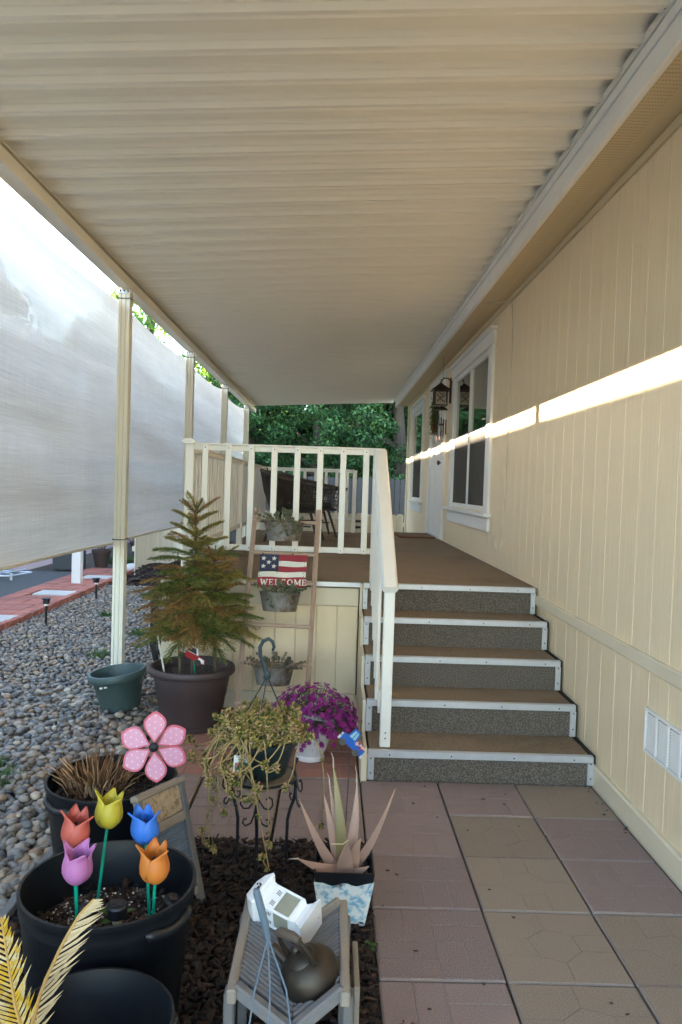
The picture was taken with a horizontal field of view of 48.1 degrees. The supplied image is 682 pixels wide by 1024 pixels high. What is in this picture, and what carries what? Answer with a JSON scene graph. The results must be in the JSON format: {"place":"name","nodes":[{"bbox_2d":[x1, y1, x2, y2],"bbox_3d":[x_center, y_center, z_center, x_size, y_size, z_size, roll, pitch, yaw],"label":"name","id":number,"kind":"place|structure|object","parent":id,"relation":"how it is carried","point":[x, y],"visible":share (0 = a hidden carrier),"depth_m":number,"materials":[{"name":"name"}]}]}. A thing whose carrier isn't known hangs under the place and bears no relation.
{"place":"outdoors","nodes":[
{"label":"outdoors","id":0,"kind":"place"},
{"bbox_2d":[0,570,70,596],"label":"driveway","id":1,"kind":"structure","parent":0,"point":[8,586],"depth_m":11.41,"materials":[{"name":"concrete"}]},
{"bbox_2d":[0,569,31,579],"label":"folding frame","id":2,"kind":"object","parent":1,"relation":"on","point":[20,571],"visible":1,"depth_m":11.54,"materials":[{"name":"metal"}]},
{"bbox_2d":[0,567,133,633],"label":"brick walkway","id":3,"kind":"structure","parent":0,"point":[21,606],"depth_m":9.83,"materials":[{"name":"brick"}]},
{"bbox_2d":[7,539,134,569],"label":"street","id":4,"kind":"structure","parent":0,"point":[30,566],"depth_m":13.63,"materials":[{"name":"grey asphalt"}]},
{"bbox_2d":[29,542,133,571],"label":"neighbouring garden soil","id":5,"kind":"structure","parent":0,"point":[89,561],"depth_m":13.82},
{"bbox_2d":[52,550,85,569],"bbox_3d":[-4.612,0.780,12.990,0.420,0.360,0.420,2,2,-1],"label":"planter box","id":6,"kind":"object","parent":5,"relation":"on","point":[63,562],"visible":0.35,"depth_m":12.78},
{"bbox_2d":[92,546,110,567],"bbox_3d":[-4.157,0.654,13.308,0.340,0.620,0.364,3,2,31],"label":"terracotta pot","id":7,"kind":"object","parent":5,"relation":"on","point":[101,556],"visible":0.64,"depth_m":13.19,"materials":[{"name":"brown ceramic"}]},
{"bbox_2d":[0,178,200,370],"label":"sky","id":8,"kind":"structure","parent":0,"point":[9,198],"materials":[{"name":"white"}]},
{"bbox_2d":[108,555,133,564],"bbox_3d":[-4.035,0.906,14.504,1.270,0.076,1.285,2,2,-1],"label":"grass strip","id":9,"kind":"object","parent":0,"point":[130,558],"depth_m":14.46,"materials":[{"name":"green plant"}]},
{"bbox_2d":[127,563,133,569],"bbox_3d":[-3.517,0.944,12.911,0.330,0.159,0.235,2,2,-1],"label":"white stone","id":10,"kind":"object","parent":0,"point":[130,566],"visible":0.21,"depth_m":12.81,"materials":[{"name":"white stone"}]},
{"bbox_2d":[128,539,134,555],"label":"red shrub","id":11,"kind":"object","parent":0,"point":[131,544],"visible":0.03,"depth_m":15.49,"materials":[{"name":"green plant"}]},
{"bbox_2d":[0,833,381,1023],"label":"mulch bed","id":12,"kind":"object","parent":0,"point":[228,881],"visible":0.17,"depth_m":2.62,"materials":[{"name":"wood"}]},
{"bbox_2d":[2,967,179,1023],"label":"nursery pot","id":13,"kind":"object","parent":12,"relation":"on","point":[109,995],"visible":0.88,"depth_m":1.81,"materials":[{"name":"black plastic"}]},
{"bbox_2d":[0,914,42,1023],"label":"sago frond","id":14,"kind":"object","parent":13,"relation":"in","point":[20,991],"visible":1,"depth_m":1.49,"materials":[{"name":"yellow plant"}]},
{"bbox_2d":[30,898,104,1023],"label":"sago frond","id":15,"kind":"object","parent":13,"relation":"in","point":[91,906],"visible":0.98,"depth_m":1.61,"materials":[{"name":"beige plant"}]},
{"bbox_2d":[16,840,195,1012],"bbox_3d":[-0.640,1.226,2.096,0.479,0.445,0.468,2,2,-1],"label":"nursery pot","id":16,"kind":"object","parent":12,"relation":"on","point":[141,940],"visible":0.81,"depth_m":2.04,"materials":[{"name":"black plastic"}]},
{"bbox_2d":[60,803,93,904],"bbox_3d":[-0.719,0.978,2.058,0.079,0.370,0.085,1,2,-35],"label":"plastic tulip","id":17,"kind":"object","parent":16,"relation":"in","point":[75,830],"visible":0.88,"depth_m":2.03,"materials":[{"name":"red plastic"}]},
{"bbox_2d":[62,838,96,925],"bbox_3d":[-0.685,1.010,1.982,0.083,0.313,0.089,2,2,-1],"label":"plastic tulip","id":18,"kind":"object","parent":16,"relation":"in","point":[77,866],"visible":1,"depth_m":1.96,"materials":[{"name":"purple plastic"}]},
{"bbox_2d":[77,902,97,926],"bbox_3d":[-0.670,1.095,2.004,0.053,0.132,0.053,6,5,-1],"label":"solar light","id":19,"kind":"object","parent":16,"relation":"in","point":[81,906],"visible":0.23,"depth_m":1.99,"materials":[{"name":"black plastic"}]},
{"bbox_2d":[94,787,123,912],"bbox_3d":[-0.659,0.971,2.157,0.080,0.381,0.095,1,2,-12],"label":"plastic tulip","id":20,"kind":"object","parent":16,"relation":"on","point":[108,813],"visible":0.98,"depth_m":2.13,"materials":[{"name":"yellow plastic"}]},
{"bbox_2d":[106,898,126,924],"bbox_3d":[-0.589,1.088,2.012,0.053,0.132,0.053,-1,10,-18],"label":"solar light","id":21,"kind":"object","parent":16,"relation":"on","point":[116,908],"visible":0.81,"depth_m":1.99,"materials":[{"name":"black plastic"}]},
{"bbox_2d":[100,908,134,924],"bbox_3d":[-0.628,1.113,2.109,0.087,0.024,0.086,3,2,30],"label":"weed sprout","id":22,"kind":"object","parent":16,"relation":"on","point":[104,911],"visible":0.27,"depth_m":2.12,"materials":[{"name":"green plant"}]},
{"bbox_2d":[127,804,160,915],"bbox_3d":[-0.537,0.987,2.090,0.085,0.361,0.080,2,2,-1],"label":"plastic tulip","id":23,"kind":"object","parent":16,"relation":"in","point":[144,828],"visible":0.97,"depth_m":2.06,"materials":[{"name":"blue plastic"}]},
{"bbox_2d":[135,837,169,913],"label":"plastic tulip","id":24,"kind":"object","parent":16,"relation":"in","point":[154,866],"visible":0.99,"depth_m":1.99,"materials":[{"name":"orange plastic"}]},
{"bbox_2d":[161,892,180,909],"bbox_3d":[-0.477,1.115,2.099,0.053,0.132,0.053,14,10,-29],"label":"solar light","id":25,"kind":"object","parent":16,"relation":"in","point":[171,898],"visible":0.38,"depth_m":2.08,"materials":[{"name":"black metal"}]},
{"bbox_2d":[43,754,177,855],"bbox_3d":[-0.875,1.210,2.914,0.484,0.410,0.484,2,2,-1],"label":"nursery pot","id":26,"kind":"object","parent":12,"relation":"on","point":[57,799],"visible":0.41,"depth_m":2.75,"materials":[{"name":"black plastic"}]},
{"bbox_2d":[46,747,144,800],"bbox_3d":[-0.913,0.994,2.914,0.386,0.154,0.361,2,2,-1],"label":"dead plant","id":27,"kind":"object","parent":26,"relation":"on","point":[97,777],"visible":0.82,"depth_m":2.89,"materials":[{"name":"brown plant"}]},
{"bbox_2d":[121,711,185,787],"bbox_3d":[-0.686,0.924,2.802,0.235,0.391,0.074,2,2,-1],"label":"pinwheel flower","id":28,"kind":"object","parent":26,"relation":"in","point":[134,739],"visible":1,"depth_m":2.79,"materials":[{"name":"pink plastic"}]},
{"bbox_2d":[130,775,204,902],"bbox_3d":[-0.606,1.198,2.712,0.158,0.456,0.322,3,2,22],"label":"washboard","id":29,"kind":"object","parent":12,"relation":"on","point":[168,799],"visible":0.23,"depth_m":2.78,"materials":[{"name":"grey wood"}]},
{"bbox_2d":[222,755,302,880],"bbox_3d":[-0.320,1.221,3.049,0.326,0.443,0.301,2,2,-1],"label":"plant stand","id":30,"kind":"object","parent":12,"relation":"on","point":[275,785],"visible":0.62,"depth_m":3.04,"materials":[{"name":"black metal"}]},
{"bbox_2d":[230,637,296,781],"bbox_3d":[-0.306,0.770,3.044,0.284,0.548,0.284,1,2,-15],"label":"hanging pot","id":31,"kind":"object","parent":30,"relation":"on","point":[283,761],"visible":0.53,"depth_m":2.96,"materials":[{"name":"green plastic"}]},
{"bbox_2d":[185,696,324,872],"bbox_3d":[-0.328,1.050,2.997,0.556,0.588,0.488,1,2,-13],"label":"trailing succulent","id":32,"kind":"object","parent":31,"relation":"in","point":[273,726],"visible":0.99,"depth_m":2.94,"materials":[{"name":"green plant"}]},
{"bbox_2d":[248,887,290,1023],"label":"wire hanger pot","id":33,"kind":"object","parent":12,"relation":"on","point":[259,902],"visible":1,"depth_m":1.61,"materials":[{"name":"grey metal"}]},
{"bbox_2d":[223,897,359,1023],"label":"slatted rack","id":34,"kind":"object","parent":12,"relation":"on","point":[332,933],"visible":0.53,"depth_m":1.90,"materials":[{"name":"grey wood"}]},
{"bbox_2d":[247,873,321,942],"bbox_3d":[-0.165,1.100,2.110,0.216,0.161,0.138,3,2,29],"label":"white lantern","id":35,"kind":"object","parent":34,"relation":"on","point":[292,911],"visible":0.8,"depth_m":2.08,"materials":[{"name":"ceramic"}]},
{"bbox_2d":[269,927,338,1003],"bbox_3d":[-0.093,1.117,1.906,0.180,0.191,0.159,2,2,-1],"label":"bronze kettle","id":36,"kind":"object","parent":34,"relation":"on","point":[309,971],"visible":0.9,"depth_m":1.86,"materials":[{"name":"brown metal"}]},
{"bbox_2d":[314,844,374,926],"bbox_3d":[0.007,1.346,2.746,0.212,0.205,0.212,2,2,-1],"label":"aloe planter","id":37,"kind":"object","parent":12,"relation":"on","point":[354,890],"visible":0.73,"depth_m":2.65,"materials":[{"name":"white ceramic"}]},
{"bbox_2d":[291,752,394,872],"bbox_3d":[0.005,1.097,2.738,0.366,0.399,0.221,2,2,-1],"label":"aloe plant","id":38,"kind":"object","parent":37,"relation":"on","point":[349,856],"visible":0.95,"depth_m":2.73,"materials":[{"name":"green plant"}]},
{"bbox_2d":[361,940,377,950],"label":"weed seedling","id":39,"kind":"object","parent":12,"relation":"on","point":[373,944],"visible":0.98,"depth_m":2.56,"materials":[{"name":"green plant"}]},
{"bbox_2d":[24,532,366,727],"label":"ground","id":40,"kind":"structure","parent":0,"point":[357,644],"depth_m":7.47,"materials":[{"name":"grey gravel"}]},
{"bbox_2d":[71,551,82,582],"bbox_3d":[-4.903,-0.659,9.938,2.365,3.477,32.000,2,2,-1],"label":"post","id":41,"kind":"object","parent":40,"relation":"on","point":[77,569],"depth_m":11.09,"materials":[{"name":"white paint"}]},
{"bbox_2d":[0,584,160,910],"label":"gravel bed","id":42,"kind":"object","parent":40,"relation":"on","point":[51,714],"visible":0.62,"depth_m":5.08,"materials":[{"name":"grey gravel"}]},
{"bbox_2d":[0,753,8,767],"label":"grass tuft","id":43,"kind":"object","parent":42,"relation":"on","point":[1,762],"visible":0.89,"depth_m":4.02,"materials":[{"name":"green plant"}]},
{"bbox_2d":[0,762,25,787],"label":"grass tuft","id":44,"kind":"object","parent":42,"relation":"on","point":[7,773],"visible":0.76,"depth_m":3.88,"materials":[{"name":"green plant"}]},
{"bbox_2d":[0,846,52,932],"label":"bed edging board","id":45,"kind":"object","parent":42,"relation":"on","point":[9,908],"depth_m":2.68,"materials":[{"name":"grey wood"}]},
{"bbox_2d":[42,597,50,624],"bbox_3d":[-3.095,1.046,8.026,0.080,0.290,0.080,3,4,-9],"label":"path light","id":46,"kind":"object","parent":42,"relation":"on","point":[46,601],"visible":0.96,"depth_m":8.01,"materials":[{"name":"black metal"}]},
{"bbox_2d":[81,648,108,658],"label":"grass tuft","id":47,"kind":"object","parent":42,"relation":"on","point":[106,652],"visible":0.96,"depth_m":6.63,"materials":[{"name":"green plant"}]},
{"bbox_2d":[92,578,100,598],"bbox_3d":[-3.128,0.988,9.772,0.080,0.290,0.080,1,1,43],"label":"path light","id":48,"kind":"object","parent":42,"relation":"on","point":[95,581],"visible":0.94,"depth_m":9.76,"materials":[{"name":"black metal"}]},
{"bbox_2d":[98,610,111,616],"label":"grass tuft","id":49,"kind":"object","parent":42,"relation":"on","point":[103,613],"visible":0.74,"depth_m":8.58,"materials":[{"name":"green plant"}]},
{"bbox_2d":[87,663,146,713],"bbox_3d":[-1.494,1.193,5.145,0.384,0.260,0.384,-6,4,0],"label":"green plant pot","id":50,"kind":"object","parent":42,"relation":"on","point":[117,687],"visible":0.97,"depth_m":5.03,"materials":[{"name":"plastic"}]},
{"bbox_2d":[128,627,143,635],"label":"grass tuft","id":51,"kind":"object","parent":42,"relation":"on","point":[139,632],"visible":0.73,"depth_m":7.58,"materials":[{"name":"green plant"}]},
{"bbox_2d":[150,595,161,660],"bbox_3d":[-1.288,0.930,5.578,0.230,0.762,0.110,2,2,-1],"label":"iron trellis","id":52,"kind":"object","parent":42,"relation":"on","point":[155,652],"visible":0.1,"depth_m":5.59,"materials":[{"name":"metal"}]},
{"bbox_2d":[0,0,676,664],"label":"patio cover","id":53,"kind":"object","parent":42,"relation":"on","point":[250,204],"visible":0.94,"depth_m":4.03,"materials":[{"name":"beige metal"}]},
{"bbox_2d":[0,203,243,570],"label":"shade cloth","id":54,"kind":"object","parent":53,"relation":"attached to","point":[58,349],"visible":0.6,"depth_m":5.15,"materials":[{"name":"white fabric"}]},
{"bbox_2d":[106,560,180,586],"bbox_3d":[-2.355,0.927,13.517,2.248,0.264,5.000,2,2,-1],"label":"mulch border","id":55,"kind":"object","parent":40,"relation":"on","point":[146,571],"visible":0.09,"depth_m":11.63,"materials":[{"name":"soil"}]},
{"bbox_2d":[132,528,216,573],"bbox_3d":[-3.140,-0.009,15.430,0.060,1.869,7.103,2,2,1],"label":"side fence","id":56,"kind":"object","parent":55,"relation":"on","point":[143,546],"visible":0.03,"depth_m":12.88,"materials":[{"name":"beige paint"}]},
{"bbox_2d":[256,510,403,532],"bbox_3d":[-0.310,0.508,15.227,3.130,1.029,0.088,2,2,-1],"label":"cream fence","id":57,"kind":"object","parent":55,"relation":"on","point":[398,526],"visible":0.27,"depth_m":15.21,"materials":[{"name":"paint"}]},
{"bbox_2d":[107,287,216,382],"bbox_3d":[-5.806,-3.716,22.878,4.969,8.826,5.284,2,2,-1],"label":"leafy tree","id":58,"kind":"object","parent":40,"relation":"on","point":[149,323],"visible":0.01,"depth_m":22.30,"materials":[{"name":"green plant"}]},
{"bbox_2d":[203,372,331,475],"bbox_3d":[-2.806,-3.417,23.080,4.863,8.408,4.641,1,2,-25],"label":"evergreen tree","id":59,"kind":"object","parent":40,"relation":"on","point":[253,416],"visible":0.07,"depth_m":22.01,"materials":[{"name":"green plant"}]},
{"bbox_2d":[134,475,405,541],"bbox_3d":[-0.208,-0.039,20.027,13.000,1.814,0.060,2,2,-1],"label":"grey fence","id":60,"kind":"object","parent":40,"relation":"on","point":[399,488],"visible":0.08,"depth_m":20.00,"materials":[{"name":"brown wood"}]},
{"bbox_2d":[201,369,407,477],"bbox_3d":[-3.200,-3.246,27.873,26.336,7.880,3.407,2,2,-1],"label":"wood","id":61,"kind":"object","parent":40,"relation":"on","point":[299,431],"visible":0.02,"depth_m":26.69,"materials":[{"name":"green plant"}]},
{"bbox_2d":[249,403,386,525],"bbox_3d":[-0.724,-2.583,22.461,4.107,6.914,4.256,2,2,-1],"label":"evergreen tree","id":62,"kind":"object","parent":40,"relation":"on","point":[283,433],"visible":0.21,"depth_m":21.47,"materials":[{"name":"green plant"}]},
{"bbox_2d":[258,402,407,531],"bbox_3d":[0.387,-3.741,25.375,6.389,9.107,6.474,2,2,-1],"label":"evergreen tree","id":63,"kind":"object","parent":40,"relation":"on","point":[390,408],"visible":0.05,"depth_m":23.56,"materials":[{"name":"green plant"}]},
{"bbox_2d":[160,529,537,710],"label":"porch deck","id":64,"kind":"structure","parent":40,"relation":"on","point":[341,578],"depth_m":5.31,"materials":[{"name":"wood"}]},
{"bbox_2d":[193,450,266,543],"bbox_3d":[-1.090,-0.096,8.226,0.065,0.927,5.680,2,2,-1],"label":"side railing","id":65,"kind":"object","parent":64,"relation":"on","point":[239,487],"visible":0.55,"depth_m":7.64,"materials":[{"name":"beige paint"}]},
{"bbox_2d":[182,438,381,581],"bbox_3d":[-0.418,-0.006,5.319,1.385,0.964,0.101,2,2,-1],"label":"front railing","id":66,"kind":"object","parent":64,"relation":"on","point":[192,445],"visible":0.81,"depth_m":5.30,"materials":[{"name":"beige paint"}]},
{"bbox_2d":[260,468,334,541],"bbox_3d":[-0.540,-0.077,9.012,0.857,0.851,0.814,2,2,5],"label":"wicker chair","id":67,"kind":"object","parent":64,"relation":"on","point":[284,500],"visible":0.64,"depth_m":8.75,"materials":[{"name":"brown wicker"}]},
{"bbox_2d":[267,467,356,532],"bbox_3d":[-0.438,-0.169,11.075,1.315,0.927,0.065,2,2,-1],"label":"back railing","id":68,"kind":"object","parent":64,"relation":"on","point":[352,518],"visible":0.61,"depth_m":11.05,"materials":[{"name":"beige paint"}]},
{"bbox_2d":[278,471,347,537],"bbox_3d":[-0.410,-0.109,10.107,0.857,0.851,0.814,1,2,-10],"label":"wicker chair","id":69,"kind":"object","parent":64,"relation":"on","point":[328,508],"visible":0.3,"depth_m":9.85,"materials":[{"name":"brown wicker"}]},
{"bbox_2d":[394,532,435,538],"bbox_3d":[1.023,0.325,10.737,0.490,0.022,0.980,2,2,-1],"label":"doormat","id":70,"kind":"object","parent":64,"relation":"on","point":[412,535],"visible":1,"depth_m":10.52,"materials":[{"name":"brown fabric"}]},
{"bbox_2d":[304,400,407,513],"bbox_3d":[1.738,-3.407,22.794,5.030,8.694,5.344,3,2,36],"label":"evergreen tree","id":71,"kind":"object","parent":40,"relation":"on","point":[396,426],"visible":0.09,"depth_m":21.18,"materials":[{"name":"green plant"}]},
{"bbox_2d":[395,0,681,891],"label":"manufactured house","id":72,"kind":"structure","parent":40,"relation":"on","point":[583,274],"depth_m":4.10,"materials":[{"name":"beige paint"}]},
{"bbox_2d":[406,396,425,511],"bbox_3d":[1.304,-0.960,13.253,0.105,1.875,1.970,2,2,-1],"label":"window","id":73,"kind":"structure","parent":72,"relation":"in","point":[416,468],"depth_m":13.23,"materials":[{"name":"white paint"}]},
{"bbox_2d":[429,397,438,438],"bbox_3d":[1.294,-1.326,10.767,0.124,0.602,0.565,2,2,-1],"label":"door wreath","id":74,"kind":"object","parent":72,"relation":"attached to","point":[433,418],"depth_m":10.66,"materials":[{"name":"green plant"}]},
{"bbox_2d":[425,369,448,539],"bbox_3d":[1.334,-0.768,10.738,0.115,2.222,1.690,2,2,-1],"label":"front door","id":75,"kind":"structure","parent":72,"relation":"in","point":[436,461],"depth_m":10.68,"materials":[{"name":"white paint"}]},
{"bbox_2d":[430,377,451,406],"bbox_3d":[1.256,-1.508,9.588,0.252,0.358,0.233,2,2,-1],"label":"wall lantern","id":76,"kind":"object","parent":72,"relation":"attached to","point":[439,389],"depth_m":9.53,"materials":[{"name":"brown metal"}]},
{"bbox_2d":[436,367,447,441],"bbox_3d":[1.237,-1.379,9.320,0.150,1.045,0.153,2,2,-1],"label":"wind chime","id":77,"kind":"object","parent":72,"relation":"hanging from","point":[441,408],"visible":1,"depth_m":9.31,"materials":[{"name":"brown metal"}]},
{"bbox_2d":[443,325,497,531],"bbox_3d":[1.352,-0.792,8.191,0.105,1.875,2.540,2,2,-1],"label":"window","id":78,"kind":"structure","parent":72,"relation":"in","point":[472,401],"depth_m":7.97,"materials":[{"name":"white paint"}]},
{"bbox_2d":[478,301,512,552],"bbox_3d":[1.292,-0.733,6.535,0.049,2.142,0.489,1,2,-28],"label":"cable","id":79,"kind":"object","parent":72,"relation":"attached to","point":[508,412],"visible":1,"depth_m":6.34,"materials":[{"name":"beige paint"}]},
{"bbox_2d":[140,725,681,1023],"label":"paved patio","id":80,"kind":"structure","parent":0,"point":[586,893],"depth_m":2.91,"materials":[{"name":"tile"}]},
{"bbox_2d":[148,655,234,733],"bbox_3d":[-0.942,1.151,4.812,0.540,0.388,0.540,2,2,-1],"label":"brown plant pot","id":81,"kind":"object","parent":80,"relation":"on","point":[188,701],"visible":0.77,"depth_m":4.63,"materials":[{"name":"plastic"}]},
{"bbox_2d":[156,633,164,671],"bbox_3d":[-1.128,0.868,4.776,0.114,0.289,0.011,4,3,42],"label":"support stick","id":82,"kind":"object","parent":81,"relation":"in","point":[161,654],"visible":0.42,"depth_m":4.77,"materials":[{"name":"white paint"}]},
{"bbox_2d":[178,646,204,673],"bbox_3d":[-0.905,0.917,4.631,0.166,0.231,0.029,2,2,-7],"label":"garden stake","id":83,"kind":"object","parent":81,"relation":"in","point":[191,654],"visible":0.84,"depth_m":4.62,"materials":[{"name":"red paint"}]},
{"bbox_2d":[129,491,265,673],"bbox_3d":[-0.893,0.450,4.781,0.877,1.176,0.805,2,2,-1],"label":"norfolk pine","id":84,"kind":"object","parent":81,"relation":"on","point":[179,623],"visible":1,"depth_m":4.70,"materials":[{"name":"green plant"}]},
{"bbox_2d":[233,507,320,714],"bbox_3d":[-0.406,0.673,4.994,0.499,1.379,0.665,2,2,-1],"label":"wooden ladder","id":85,"kind":"object","parent":80,"relation":"on","point":[310,626],"visible":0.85,"depth_m":5.02,"materials":[{"name":"brown wood"}]},
{"bbox_2d":[253,658,292,686],"bbox_3d":[-0.423,1.003,4.793,0.259,0.148,0.156,2,2,-3],"label":"tin planter","id":86,"kind":"object","parent":85,"relation":"hanging from","point":[280,676],"visible":0.78,"depth_m":4.73,"materials":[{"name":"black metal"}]},
{"bbox_2d":[244,651,305,671],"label":"succulent plant","id":87,"kind":"object","parent":86,"relation":"on","point":[286,662],"visible":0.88,"depth_m":4.75,"materials":[{"name":"green plant"}]},
{"bbox_2d":[259,588,300,611],"bbox_3d":[-0.398,0.565,4.998,0.274,0.158,0.163,2,2,1],"label":"tin planter","id":88,"kind":"object","parent":85,"relation":"hanging from","point":[282,602],"visible":0.89,"depth_m":4.93,"materials":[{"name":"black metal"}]},
{"bbox_2d":[253,578,306,608],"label":"succulent plant","id":89,"kind":"object","parent":88,"relation":"in","point":[285,588],"visible":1,"depth_m":4.93,"materials":[{"name":"green plant"}]},
{"bbox_2d":[257,553,306,587],"bbox_3d":[-0.388,0.388,5.090,0.323,0.223,0.120,2,2,-1],"label":"welcome sign","id":90,"kind":"object","parent":85,"relation":"attached to","point":[292,568],"visible":0.92,"depth_m":5.08,"materials":[{"name":"multicoloured wood"}]},
{"bbox_2d":[264,517,304,540],"bbox_3d":[-0.383,0.113,5.165,0.276,0.158,0.164,2,2,-2],"label":"tin planter","id":91,"kind":"object","parent":85,"relation":"hanging from","point":[272,535],"visible":0.68,"depth_m":5.10,"materials":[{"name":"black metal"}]},
{"bbox_2d":[254,507,303,537],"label":"succulent plant","id":92,"kind":"object","parent":91,"relation":"in","point":[287,514],"visible":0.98,"depth_m":5.08,"materials":[{"name":"green plant"}]},
{"bbox_2d":[295,715,334,762],"bbox_3d":[-0.170,1.283,4.303,0.272,0.207,0.272,2,2,-1],"label":"white plant pot","id":93,"kind":"object","parent":80,"relation":"on","point":[308,755],"visible":0.4,"depth_m":4.23,"materials":[{"name":"ceramic"}]},
{"bbox_2d":[271,682,361,752],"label":"purple flowers","id":94,"kind":"object","parent":93,"relation":"in","point":[342,714],"visible":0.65,"depth_m":4.20,"materials":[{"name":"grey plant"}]},
{"bbox_2d":[337,728,364,826],"bbox_3d":[0.043,1.214,3.486,0.129,0.434,0.090,2,2,-1],"label":"truck ornament","id":95,"kind":"object","parent":80,"relation":"on","point":[350,740],"visible":0.98,"depth_m":3.51,"materials":[{"name":"blue paint"}]},
{"bbox_2d":[350,731,358,740],"bbox_3d":[0.062,1.029,3.512,0.045,0.046,0.002,2,2,-1],"label":"cab window","id":96,"kind":"structure","parent":95,"relation":"in","point":[356,732],"depth_m":3.51,"materials":[{"name":"paint"}]},
{"bbox_2d":[354,582,594,787],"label":"porch steps","id":97,"kind":"structure","parent":80,"relation":"on","point":[479,696],"depth_m":4.49,"materials":[{"name":"grey carpet"}]},
{"bbox_2d":[369,449,397,746],"bbox_3d":[0.248,0.405,4.682,0.102,1.650,1.364,2,2,-1],"label":"stair railing","id":98,"kind":"object","parent":97,"relation":"on","point":[383,571],"visible":1,"depth_m":4.22,"materials":[{"name":"beige paint"}]},
{"bbox_2d":[382,785,629,1023],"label":"leaf litter","id":99,"kind":"object","parent":80,"relation":"on","point":[483,983],"visible":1,"depth_m":2.98,"materials":[{"name":"plant"}]}
]}

